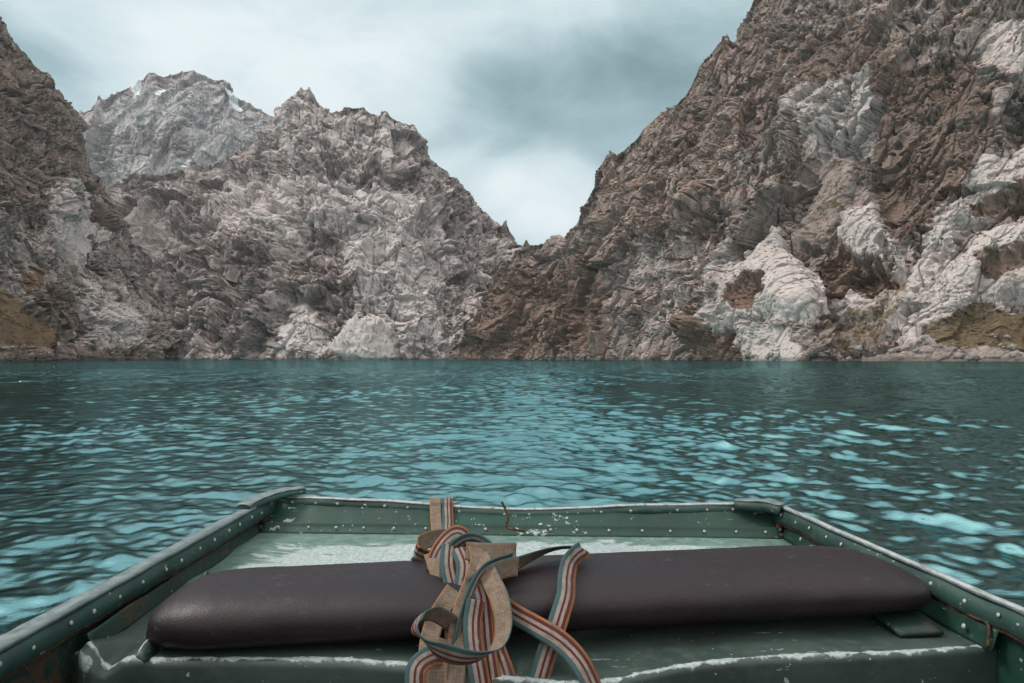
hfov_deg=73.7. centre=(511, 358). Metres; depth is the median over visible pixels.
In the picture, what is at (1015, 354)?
boulder
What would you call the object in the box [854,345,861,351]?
boulder
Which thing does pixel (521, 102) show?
sky
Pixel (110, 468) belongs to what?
lake water
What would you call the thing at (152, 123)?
mountain
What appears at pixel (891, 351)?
boulder
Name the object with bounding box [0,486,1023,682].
boat
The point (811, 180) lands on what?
mountain
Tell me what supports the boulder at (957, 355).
on the mountain at (811, 180)
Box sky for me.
[0,0,752,245]
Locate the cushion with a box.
[146,545,943,649]
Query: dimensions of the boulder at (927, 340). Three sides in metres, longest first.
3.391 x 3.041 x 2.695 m
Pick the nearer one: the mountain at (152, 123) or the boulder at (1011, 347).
the boulder at (1011, 347)
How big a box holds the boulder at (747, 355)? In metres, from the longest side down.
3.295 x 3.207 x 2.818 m
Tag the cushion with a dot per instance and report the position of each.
(307, 604)
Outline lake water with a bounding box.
[0,360,1023,635]
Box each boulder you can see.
[744,352,750,358]
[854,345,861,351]
[888,348,895,353]
[922,334,931,340]
[924,337,935,343]
[953,352,963,358]
[965,352,979,360]
[1006,343,1017,350]
[1011,351,1021,357]
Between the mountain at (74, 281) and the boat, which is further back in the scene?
the mountain at (74, 281)
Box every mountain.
[0,16,195,360]
[78,70,272,187]
[104,87,522,359]
[446,0,1023,361]
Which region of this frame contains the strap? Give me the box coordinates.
[405,497,600,682]
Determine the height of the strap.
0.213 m
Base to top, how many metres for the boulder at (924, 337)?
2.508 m
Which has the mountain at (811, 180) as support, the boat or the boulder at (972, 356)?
the boulder at (972, 356)
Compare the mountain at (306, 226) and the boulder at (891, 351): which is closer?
the boulder at (891, 351)

